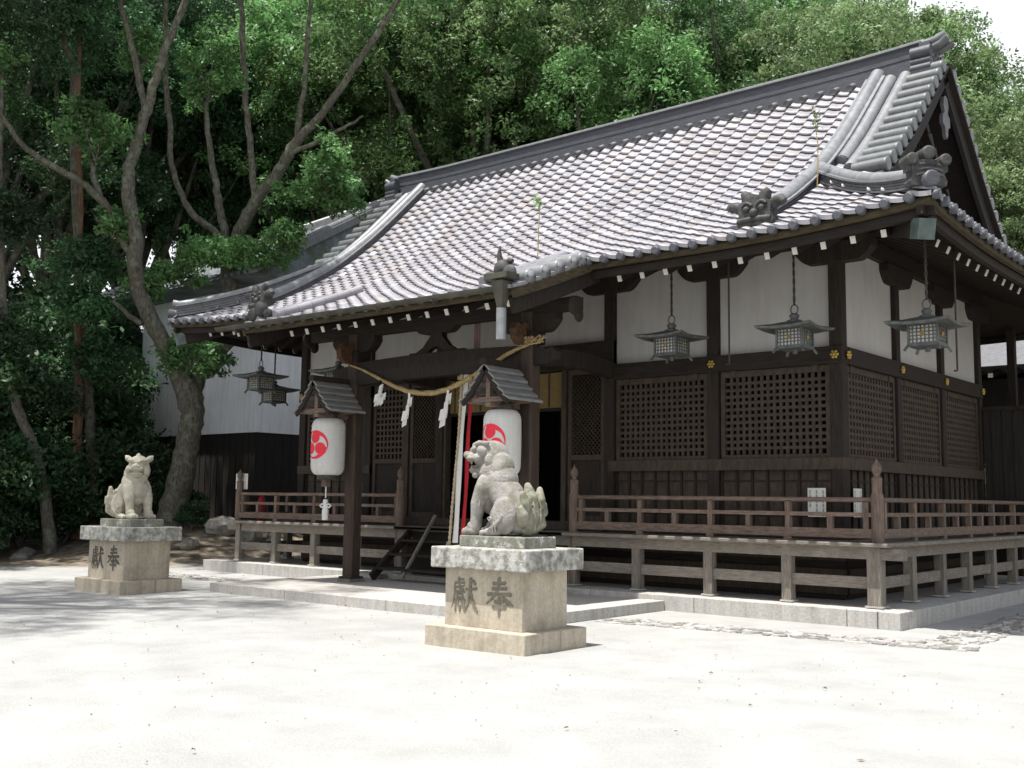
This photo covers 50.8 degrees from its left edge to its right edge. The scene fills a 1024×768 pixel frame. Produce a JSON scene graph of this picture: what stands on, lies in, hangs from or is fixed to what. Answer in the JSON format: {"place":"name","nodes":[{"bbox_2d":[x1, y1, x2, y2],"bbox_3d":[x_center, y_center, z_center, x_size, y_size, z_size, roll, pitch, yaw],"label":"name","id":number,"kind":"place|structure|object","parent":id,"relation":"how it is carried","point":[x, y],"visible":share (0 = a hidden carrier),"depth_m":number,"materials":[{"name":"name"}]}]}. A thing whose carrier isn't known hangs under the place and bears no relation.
{"place":"outdoors","nodes":[
{"label":"outdoors","id":0,"kind":"place"},
{"bbox_2d":[0,517,1023,767],"bbox_3d":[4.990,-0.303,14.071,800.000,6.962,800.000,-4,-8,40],"label":"ground","id":1,"kind":"structure","parent":0,"point":[368,685],"depth_m":9.12,"materials":[{"name":"beige sand"}]},
{"bbox_2d":[9,552,27,559],"bbox_3d":[-11.922,4.193,26.055,0.433,0.267,0.349,1,-6,-1],"label":"rock","id":2,"kind":"object","parent":1,"relation":"on","point":[17,556],"visible":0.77,"depth_m":25.96,"materials":[{"name":"stone"}]},
{"bbox_2d":[0,489,38,549],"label":"bush","id":3,"kind":"object","parent":1,"relation":"on","point":[11,516],"visible":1,"depth_m":26.26,"materials":[{"name":"green plant"}]},
{"bbox_2d":[3,488,39,511],"bbox_3d":[-14.374,3.448,27.794,4.226,4.287,4.153,5,-7,-32],"label":"bush","id":4,"kind":"object","parent":1,"relation":"on","point":[30,505],"visible":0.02,"depth_m":27.56,"materials":[{"name":"green plant"}]},
{"bbox_2d":[8,90,40,185],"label":"broadleaf tree","id":5,"kind":"object","parent":1,"relation":"on","point":[30,174],"depth_m":50.86,"materials":[{"name":"green plant"}]},
{"bbox_2d":[16,547,35,556],"bbox_3d":[-12.065,4.206,26.696,0.465,0.355,0.646,5,-7,-34],"label":"rock","id":6,"kind":"object","parent":1,"relation":"on","point":[28,551],"visible":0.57,"depth_m":26.54,"materials":[{"name":"stone"}]},
{"bbox_2d":[0,461,62,545],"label":"bush","id":7,"kind":"object","parent":1,"relation":"on","point":[18,532],"visible":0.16,"depth_m":27.57,"materials":[{"name":"green plant"}]},
{"bbox_2d":[10,491,65,547],"bbox_3d":[-13.465,3.547,28.699,3.530,3.644,3.592,0,-6,4],"label":"bush","id":8,"kind":"object","parent":1,"relation":"on","point":[13,543],"visible":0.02,"depth_m":28.41,"materials":[{"name":"green plant"}]},
{"bbox_2d":[0,382,93,503],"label":"understory tree","id":9,"kind":"object","parent":1,"relation":"on","point":[61,468],"visible":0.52,"depth_m":27.31,"materials":[{"name":"green plant"}]},
{"bbox_2d":[0,0,113,553],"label":"leaning tree","id":10,"kind":"object","parent":1,"relation":"on","point":[13,330],"visible":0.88,"depth_m":27.13,"materials":[{"name":"green plant"}]},
{"bbox_2d":[0,339,124,508],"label":"understory tree","id":11,"kind":"object","parent":1,"relation":"on","point":[27,488],"visible":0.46,"depth_m":26.81,"materials":[{"name":"green plant"}]},
{"bbox_2d":[15,9,120,524],"bbox_3d":[-12.229,-5.248,28.625,5.537,18.699,4.957,4,-7,-31],"label":"twin stem tree","id":12,"kind":"object","parent":1,"relation":"on","point":[67,163],"visible":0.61,"depth_m":29.22,"materials":[{"name":"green plant"}]},
{"bbox_2d":[35,474,112,542],"bbox_3d":[-11.597,3.635,28.519,2.492,2.572,2.536,1,-6,-5],"label":"bush","id":13,"kind":"object","parent":1,"relation":"on","point":[83,512],"visible":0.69,"depth_m":28.07,"materials":[{"name":"green plant"}]},
{"bbox_2d":[5,251,142,353],"bbox_3d":[-17.602,0.392,40.058,12.404,10.941,11.130,-1,-6,15],"label":"understory tree","id":14,"kind":"object","parent":1,"relation":"on","point":[17,288],"visible":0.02,"depth_m":38.73,"materials":[{"name":"green plant"}]},
{"bbox_2d":[3,288,149,431],"bbox_3d":[-16.174,1.124,32.453,10.148,8.952,9.106,2,-6,-16],"label":"understory tree","id":15,"kind":"object","parent":1,"relation":"on","point":[47,327],"visible":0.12,"depth_m":31.34,"materials":[{"name":"green plant"}]},
{"bbox_2d":[12,274,143,424],"bbox_3d":[-15.059,0.900,37.553,9.612,9.449,10.712,4,-7,-31],"label":"understory tree","id":16,"kind":"object","parent":1,"relation":"on","point":[128,330],"visible":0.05,"depth_m":34.93,"materials":[{"name":"green plant"}]},
{"bbox_2d":[0,0,158,539],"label":"cedar tree","id":17,"kind":"object","parent":1,"relation":"on","point":[97,262],"visible":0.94,"depth_m":28.53,"materials":[{"name":"green plant"}]},
{"bbox_2d":[0,347,175,491],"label":"understory tree","id":18,"kind":"object","parent":1,"relation":"on","point":[160,461],"visible":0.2,"depth_m":29.59,"materials":[{"name":"green plant"}]},
{"bbox_2d":[0,0,200,282],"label":"broadleaf tree","id":19,"kind":"object","parent":1,"relation":"on","point":[22,118],"visible":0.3,"depth_m":36.15,"materials":[{"name":"green plant"}]},
{"bbox_2d":[17,70,185,298],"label":"broadleaf tree","id":20,"kind":"object","parent":1,"relation":"on","point":[43,255],"depth_m":51.04,"materials":[{"name":"green plant"}]},
{"bbox_2d":[39,326,168,480],"bbox_3d":[-12.711,1.320,34.092,7.589,7.460,8.457,-1,-6,12],"label":"understory tree","id":21,"kind":"object","parent":1,"relation":"on","point":[138,380],"visible":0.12,"depth_m":32.52,"materials":[{"name":"green plant"}]},
{"bbox_2d":[70,451,156,517],"bbox_3d":[-11.375,3.402,30.436,3.170,3.215,3.115,-2,-7,22],"label":"bush","id":22,"kind":"object","parent":1,"relation":"on","point":[118,469],"visible":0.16,"depth_m":29.71,"materials":[{"name":"green plant"}]},
{"bbox_2d":[74,518,181,595],"bbox_3d":[-6.472,2.935,18.219,1.430,1.300,1.150,-4,-8,40],"label":"stone pedestal","id":23,"kind":"object","parent":1,"relation":"on","point":[129,556],"visible":0.94,"depth_m":17.84,"materials":[{"name":"beige stone"}]},
{"bbox_2d":[104,453,155,518],"bbox_3d":[-6.512,1.749,18.387,0.945,1.128,0.524,-4,-8,40],"label":"guardian lion","id":24,"kind":"object","parent":23,"relation":"on","point":[129,496],"visible":0.98,"depth_m":18.17},
{"bbox_2d":[3,0,257,321],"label":"broadleaf tree","id":25,"kind":"object","parent":1,"relation":"on","point":[111,87],"visible":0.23,"depth_m":38.95,"materials":[{"name":"green plant"}]},
{"bbox_2d":[6,0,315,352],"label":"broadleaf tree","id":26,"kind":"object","parent":1,"relation":"on","point":[178,160],"visible":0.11,"depth_m":42.01,"materials":[{"name":"green plant"}]},
{"bbox_2d":[89,4,260,334],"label":"broadleaf tree","id":27,"kind":"object","parent":1,"relation":"on","point":[154,250],"depth_m":55.66,"materials":[{"name":"green plant"}]},
{"bbox_2d":[149,474,209,510],"bbox_3d":[-9.374,3.459,30.098,1.869,1.929,1.902,3,-7,-23],"label":"bush","id":28,"kind":"object","parent":1,"relation":"on","point":[159,489],"visible":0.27,"depth_m":29.88,"materials":[{"name":"green plant"}]},
{"bbox_2d":[179,537,199,549],"bbox_3d":[-7.892,3.954,26.386,0.443,0.395,0.564,-2,-7,23],"label":"rock","id":29,"kind":"object","parent":1,"relation":"on","point":[189,543],"visible":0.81,"depth_m":26.20,"materials":[{"name":"stone"}]},
{"bbox_2d":[172,499,211,531],"bbox_3d":[-8.278,3.562,28.064,1.162,1.179,1.142,0,-6,4],"label":"bush","id":30,"kind":"object","parent":1,"relation":"on","point":[196,512],"visible":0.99,"depth_m":27.87,"materials":[{"name":"green plant"}]},
{"bbox_2d":[204,516,235,535],"bbox_3d":[-7.451,3.737,27.876,1.005,0.663,0.742,3,-6,-17],"label":"rock","id":31,"kind":"object","parent":1,"relation":"on","point":[217,526],"visible":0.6,"depth_m":27.57,"materials":[{"name":"stone"}]},
{"bbox_2d":[0,0,455,527],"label":"crooked tree","id":32,"kind":"object","parent":1,"relation":"on","point":[336,190],"visible":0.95,"depth_m":28.58,"materials":[{"name":"green plant"}]},
{"bbox_2d":[101,0,361,263],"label":"broadleaf tree","id":33,"kind":"object","parent":1,"relation":"on","point":[237,194],"visible":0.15,"depth_m":42.39,"materials":[{"name":"green plant"}]},
{"bbox_2d":[101,198,385,519],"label":"storehouse","id":34,"kind":"structure","parent":1,"relation":"on","point":[251,437],"depth_m":31.72,"materials":[{"name":"paint"}]},
{"bbox_2d":[245,531,268,541],"bbox_3d":[-6.577,3.920,27.669,0.670,0.730,0.947,-1,-6,15],"label":"rock","id":35,"kind":"object","parent":1,"relation":"on","point":[256,536],"visible":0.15,"depth_m":27.28,"materials":[{"name":"stone"}]},
{"bbox_2d":[135,0,388,264],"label":"broadleaf tree","id":36,"kind":"object","parent":1,"relation":"on","point":[252,227],"visible":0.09,"depth_m":42.86,"materials":[{"name":"green plant"}]},
{"bbox_2d":[265,538,282,553],"bbox_3d":[-5.995,4.131,27.248,0.588,0.571,0.673,6,-8,-42],"label":"rock","id":37,"kind":"object","parent":1,"relation":"on","point":[281,552],"visible":0.13,"depth_m":27.07,"materials":[{"name":"stone"}]},
{"bbox_2d":[168,0,470,225],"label":"broadleaf tree","id":38,"kind":"object","parent":1,"relation":"on","point":[252,23],"visible":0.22,"depth_m":39.79,"materials":[{"name":"green plant"}]},
{"bbox_2d":[238,0,560,210],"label":"broadleaf tree","id":39,"kind":"object","parent":1,"relation":"on","point":[343,67],"visible":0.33,"depth_m":38.02,"materials":[{"name":"green plant"}]},
{"bbox_2d":[210,575,663,623],"bbox_3d":[-1.427,3.412,17.057,7.100,0.270,2.992,-4,-8,40],"label":"entrance step","id":40,"kind":"object","parent":1,"relation":"on","point":[408,596],"visible":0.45,"depth_m":16.41,"materials":[{"name":"stone"}]},
{"bbox_2d":[285,0,674,217],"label":"broadleaf tree","id":41,"kind":"object","parent":1,"relation":"on","point":[471,143],"visible":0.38,"depth_m":36.33,"materials":[{"name":"green plant"}]},
{"bbox_2d":[4,570,1002,760],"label":"fallen leaves","id":42,"kind":"object","parent":1,"relation":"on","point":[510,657],"visible":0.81,"depth_m":10.00,"materials":[{"name":"brown plant"}]},
{"bbox_2d":[425,534,585,656],"bbox_3d":[-0.069,2.346,11.991,1.440,1.300,1.080,-4,-8,40],"label":"stone pedestal","id":43,"kind":"object","parent":1,"relation":"on","point":[506,595],"visible":0.96,"depth_m":11.62,"materials":[{"name":"beige stone"}]},
{"bbox_2d":[461,440,547,535],"bbox_3d":[-0.075,1.175,12.121,0.966,1.090,0.524,-4,-8,40],"label":"guardian lion","id":44,"kind":"object","parent":43,"relation":"on","point":[506,501],"visible":1,"depth_m":11.98},
{"bbox_2d":[20,588,1016,763],"bbox_3d":[-3.312,2.642,10.079,17.935,0.012,10.408,-4,-8,40],"label":"grit","id":45,"kind":"object","parent":1,"relation":"on","point":[509,675],"visible":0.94,"depth_m":9.90,"materials":[{"name":"grey gravel"}]},
{"bbox_2d":[375,0,708,171],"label":"broadleaf tree","id":46,"kind":"object","parent":1,"relation":"on","point":[564,28],"visible":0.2,"depth_m":36.80,"materials":[{"name":"green plant"}]},
{"bbox_2d":[166,30,1023,608],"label":"shrine hall","id":47,"kind":"structure","parent":1,"relation":"on","point":[706,468],"depth_m":18.16,"materials":[{"name":"tile"}]},
{"bbox_2d":[236,474,247,488],"bbox_3d":[-5.955,2.148,23.744,0.420,0.340,0.008,-4,-8,40],"label":"notice board","id":48,"kind":"object","parent":47,"relation":"attached to","point":[245,481],"visible":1,"depth_m":23.67,"materials":[{"name":"white paper"}]},
{"bbox_2d":[232,345,288,394],"bbox_3d":[-5.331,-0.512,22.909,0.848,1.453,0.848,-4,-8,40],"label":"hanging lantern","id":49,"kind":"object","parent":47,"relation":"hanging from","point":[260,381],"visible":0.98,"depth_m":22.76,"materials":[{"name":"grey metal"}]},
{"bbox_2d":[257,495,265,519],"bbox_3d":[-5.501,2.692,23.659,0.182,0.600,0.179,1,-6,-4],"label":"fire extinguisher","id":50,"kind":"object","parent":47,"relation":"on","point":[262,499],"visible":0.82,"depth_m":23.59,"materials":[{"name":"red metal"}]},
{"bbox_2d":[256,341,299,406],"bbox_3d":[-5.469,-0.326,24.840,0.848,1.673,0.848,-4,-8,40],"label":"hanging lantern","id":51,"kind":"object","parent":47,"relation":"hanging from","point":[272,398],"visible":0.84,"depth_m":24.70,"materials":[{"name":"grey metal"}]},
{"bbox_2d":[308,358,343,376],"bbox_3d":[-3.475,-0.662,21.628,0.848,1.583,0.848,-4,-8,40],"label":"hanging lantern","id":52,"kind":"object","parent":47,"relation":"hanging from","point":[328,372],"visible":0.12,"depth_m":21.48,"materials":[{"name":"grey metal"}]},
{"bbox_2d":[293,375,365,418],"bbox_3d":[-3.203,0.238,18.898,1.010,0.710,0.850,-4,-8,40],"label":"lantern canopy","id":53,"kind":"object","parent":47,"relation":"attached to","point":[325,397],"visible":1,"depth_m":18.74,"materials":[{"name":"grey"}]},
{"bbox_2d":[310,414,345,519],"bbox_3d":[-3.243,1.383,18.931,0.597,2.000,0.601,-4,-8,40],"label":"paper lantern","id":54,"kind":"object","parent":53,"relation":"hanging from","point":[327,452],"visible":0.98,"depth_m":18.73,"materials":[{"name":"white paper"}]},
{"bbox_2d":[306,399,364,465],"bbox_3d":[-3.735,1.041,22.960,1.860,1.390,0.105,-4,-8,40],"label":"lattice window","id":55,"kind":"structure","parent":47,"relation":"in","point":[311,418],"depth_m":23.46,"materials":[{"name":"brown wood"}]},
{"bbox_2d":[371,384,405,515],"bbox_3d":[-2.484,1.348,21.882,0.920,2.660,0.080,-4,-8,40],"label":"lattice door","id":56,"kind":"structure","parent":47,"relation":"in","point":[385,477],"depth_m":21.91,"materials":[{"name":"brown wood"}]},
{"bbox_2d":[408,385,435,517],"bbox_3d":[-1.671,1.285,21.205,0.880,2.660,0.080,-4,-8,40],"label":"door","id":57,"kind":"structure","parent":47,"relation":"in","point":[421,470],"depth_m":21.27,"materials":[{"name":"brown wood"}]},
{"bbox_2d":[349,334,545,395],"bbox_3d":[-1.187,-0.162,17.694,4.487,0.931,0.128,-5,-8,40],"label":"sacred rope","id":58,"kind":"object","parent":47,"relation":"hanging from","point":[530,340],"visible":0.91,"depth_m":17.48,"materials":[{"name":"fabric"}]},
{"bbox_2d":[374,380,385,406],"bbox_3d":[-2.273,0.151,18.534,0.090,0.471,0.362,6,-8,-40],"label":"paper streamer","id":59,"kind":"object","parent":58,"relation":"hanging from","point":[380,396],"visible":1,"depth_m":18.52,"materials":[{"name":"white paper"}]},
{"bbox_2d":[401,393,411,426],"bbox_3d":[-1.783,0.431,18.086,0.238,0.591,0.064,-4,-8,40],"label":"paper streamer","id":60,"kind":"object","parent":58,"relation":"hanging from","point":[405,414],"visible":1,"depth_m":18.07,"materials":[{"name":"white paper"}]},
{"bbox_2d":[438,390,451,427],"bbox_3d":[-1.107,0.389,17.521,0.271,0.651,0.072,-4,-8,40],"label":"paper streamer","id":61,"kind":"object","parent":58,"relation":"hanging from","point":[443,415],"visible":1,"depth_m":17.50,"materials":[{"name":"white paper"}]},
{"bbox_2d":[446,374,472,544],"bbox_3d":[-0.857,1.287,17.469,0.500,3.258,0.150,-4,-8,40],"label":"bell rope","id":62,"kind":"object","parent":47,"relation":"hanging from","point":[456,491],"visible":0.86,"depth_m":17.45,"materials":[{"name":"white fabric"}]},
{"bbox_2d":[474,323,480,348],"bbox_3d":[-0.573,-0.736,17.762,0.120,0.650,0.015,-4,-8,40],"label":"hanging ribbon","id":63,"kind":"object","parent":47,"relation":"hanging from","point":[476,333],"visible":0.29,"depth_m":17.77,"materials":[{"name":"fabric"}]},
{"bbox_2d":[458,358,542,409],"bbox_3d":[-0.172,0.005,16.375,1.010,0.710,0.850,-4,-8,40],"label":"lantern canopy","id":64,"kind":"object","parent":47,"relation":"attached to","point":[495,383],"visible":0.99,"depth_m":16.21,"materials":[{"name":"grey"}]},
{"bbox_2d":[483,401,520,473],"bbox_3d":[-0.150,0.818,16.357,0.587,1.290,0.591,-4,-8,40],"label":"paper lantern","id":65,"kind":"object","parent":64,"relation":"hanging from","point":[502,423],"visible":0.59,"depth_m":16.14,"materials":[{"name":"white paper"}]},
{"bbox_2d":[533,194,542,257],"bbox_3d":[0.434,-2.624,18.174,0.214,1.212,0.196,-4,-8,40],"label":"roof weed","id":66,"kind":"object","parent":47,"relation":"on","point":[538,204],"visible":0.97,"depth_m":18.19,"materials":[{"name":"plant"}]},
{"bbox_2d":[567,369,603,521],"bbox_3d":[1.310,1.056,18.724,0.790,2.660,0.080,-4,-8,40],"label":"door","id":67,"kind":"structure","parent":47,"relation":"in","point":[590,477],"depth_m":18.72,"materials":[{"name":"brown wood"}]},
{"bbox_2d":[616,374,707,460],"bbox_3d":[2.473,0.563,17.795,1.760,1.390,0.105,-4,-8,40],"label":"lattice window","id":68,"kind":"structure","parent":47,"relation":"in","point":[694,377],"depth_m":17.78,"materials":[{"name":"brown wood"}]},
{"bbox_2d":[634,272,708,362],"bbox_3d":[2.471,-1.129,16.681,0.848,1.563,0.848,-4,-8,40],"label":"hanging lantern","id":69,"kind":"object","parent":47,"relation":"hanging from","point":[671,343],"visible":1,"depth_m":16.53,"materials":[{"name":"grey metal"}]},
{"bbox_2d":[726,261,729,364],"bbox_3d":[3.216,-1.113,16.053,0.062,1.670,0.028,-4,-8,40],"label":"hanging rod","id":70,"kind":"object","parent":47,"relation":"hanging from","point":[728,315],"visible":0.8,"depth_m":16.02,"materials":[{"name":"metal"}]},
{"bbox_2d":[721,365,830,458],"bbox_3d":[4.027,0.444,16.502,1.810,1.390,0.105,-4,-8,40],"label":"lattice window","id":71,"kind":"structure","parent":47,"relation":"in","point":[813,369],"depth_m":16.47,"materials":[{"name":"brown wood"}]},
{"bbox_2d":[753,254,834,356],"bbox_3d":[4.029,-1.214,15.381,0.848,1.593,0.848,-4,-8,40],"label":"hanging lantern","id":72,"kind":"object","parent":47,"relation":"hanging from","point":[794,334],"visible":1,"depth_m":15.22,"materials":[{"name":"grey metal"}]},
{"bbox_2d":[810,106,822,186],"bbox_3d":[4.572,-3.572,16.128,0.213,1.268,0.186,5,-7,-33],"label":"roof weed","id":73,"kind":"object","parent":47,"relation":"on","point":[814,117],"visible":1,"depth_m":16.14,"materials":[{"name":"plant"}]},
{"bbox_2d":[808,488,825,516],"bbox_3d":[4.471,1.736,15.796,0.280,0.420,0.008,-4,-8,40],"label":"notice board","id":74,"kind":"object","parent":47,"relation":"attached to","point":[816,506],"visible":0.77,"depth_m":15.79,"materials":[{"name":"white paper"}]},
{"bbox_2d":[853,488,861,512],"bbox_3d":[5.095,1.752,15.865,0.008,0.420,0.300,-4,-8,40],"label":"notice board","id":75,"kind":"object","parent":47,"relation":"attached to","point":[857,505],"visible":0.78,"depth_m":15.86,"materials":[{"name":"white paper"}]},
{"bbox_2d":[847,366,896,461],"bbox_3d":[5.539,0.484,16.698,0.105,1.390,1.990,-4,-8,40],"label":"lattice window","id":76,"kind":"structure","parent":47,"relation":"in","point":[871,395],"depth_m":16.73,"materials":[{"name":"brown wood"}]},
{"bbox_2d":[901,379,941,465],"bbox_3d":[6.946,0.682,18.371,0.105,1.390,1.920,-4,-8,40],"label":"lattice window","id":77,"kind":"structure","parent":47,"relation":"in","point":[921,428],"depth_m":18.39,"materials":[{"name":"brown wood"}]},
{"bbox_2d":[884,239,969,354],"bbox_3d":[5.502,-1.286,14.307,0.848,1.743,0.848,-4,-8,40],"label":"hanging lantern","id":78,"kind":"object","parent":47,"relation":"hanging from","point":[926,330],"visible":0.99,"depth_m":14.14,"materials":[{"name":"grey metal"}]},
{"bbox_2d":[952,245,958,371],"bbox_3d":[6.243,-1.111,15.211,0.062,1.880,0.028,-4,-8,40],"label":"hanging rod","id":79,"kind":"object","parent":47,"relation":"hanging from","point":[955,308],"visible":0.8,"depth_m":15.18,"materials":[{"name":"metal"}]},
{"bbox_2d":[945,391,978,469],"bbox_3d":[8.328,0.876,20.013,0.105,1.390,1.910,-4,-8,40],"label":"lattice window","id":80,"kind":"structure","parent":47,"relation":"in","point":[961,410],"depth_m":20.05,"materials":[{"name":"brown wood"}]},
{"bbox_2d":[169,572,1023,651],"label":"cobble strip","id":81,"kind":"object","parent":1,"relation":"on","point":[982,631],"visible":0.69,"depth_m":13.40,"materials":[{"name":"grey stone"}]},
{"bbox_2d":[459,0,737,141],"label":"broadleaf tree","id":82,"kind":"object","parent":1,"relation":"on","point":[601,85],"visible":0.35,"depth_m":34.51,"materials":[{"name":"green plant"}]},
{"bbox_2d":[203,556,1023,630],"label":"stone platform","id":83,"kind":"structure","parent":1,"relation":"on","point":[929,608],"depth_m":15.85,"materials":[{"name":"stone"}]},
{"bbox_2d":[571,0,769,127],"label":"conifer tree","id":84,"kind":"object","parent":1,"relation":"on","point":[653,90],"visible":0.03,"depth_m":39.40,"materials":[{"name":"plant"}]},
{"bbox_2d":[608,0,811,122],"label":"conifer tree","id":85,"kind":"object","parent":1,"relation":"on","point":[714,20],"visible":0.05,"depth_m":37.69,"materials":[{"name":"plant"}]},
{"bbox_2d":[650,0,967,94],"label":"broadleaf tree","id":86,"kind":"object","parent":1,"relation":"on","point":[874,43],"visible":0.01,"depth_m":48.06,"materials":[{"name":"green plant"}]},
{"bbox_2d":[652,0,997,107],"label":"broadleaf tree","id":87,"kind":"object","parent":1,"relation":"on","point":[790,7],"visible":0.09,"depth_m":37.49,"materials":[{"name":"green plant"}]},
{"bbox_2d":[714,0,1023,196],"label":"broadleaf tree","id":88,"kind":"object","parent":1,"relation":"on","point":[815,23],"visible":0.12,"depth_m":34.05,"materials":[{"name":"green plant"}]},
{"bbox_2d":[834,37,1023,246],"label":"broadleaf tree","id":89,"kind":"object","parent":1,"relation":"on","point":[991,85],"depth_m":48.88,"materials":[{"name":"green plant"}]},
{"bbox_2d":[868,1,1022,198],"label":"broadleaf tree","id":90,"kind":"object","parent":1,"relation":"on","point":[950,20],"visible":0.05,"depth_m":35.73,"materials":[{"name":"green plant"}]},
{"bbox_2d":[973,116,1023,255],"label":"broadleaf tree","id":91,"kind":"object","parent":1,"relation":"on","point":[1011,222],"visible":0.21,"depth_m":31.61,"materials":[{"name":"green plant"}]},
{"bbox_2d":[975,84,1023,244],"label":"broadleaf tree","id":92,"kind":"object","parent":1,"relation":"on","point":[1010,102],"depth_m":51.44,"materials":[{"name":"green plant"}]},
{"bbox_2d":[981,340,1023,574],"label":"hall","id":93,"kind":"structure","parent":1,"relation":"on","point":[994,371],"depth_m":25.24,"materials":[{"name":"paint"}]},
{"bbox_2d":[984,124,1022,251],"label":"broadleaf tree","id":94,"kind":"object","parent":1,"relation":"on","point":[1006,204],"depth_m":35.69,"materials":[{"name":"green plant"}]},
{"bbox_2d":[1006,329,1023,575],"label":"support post","id":95,"kind":"object","parent":1,"relation":"on","point":[1012,368],"visible":0.46,"depth_m":22.01,"materials":[{"name":"brown wood"}]},
{"bbox_2d":[5,0,1023,328],"label":"sky","id":96,"kind":"structure","parent":0,"point":[1007,16],"materials":[{"name":"white"}]}
]}

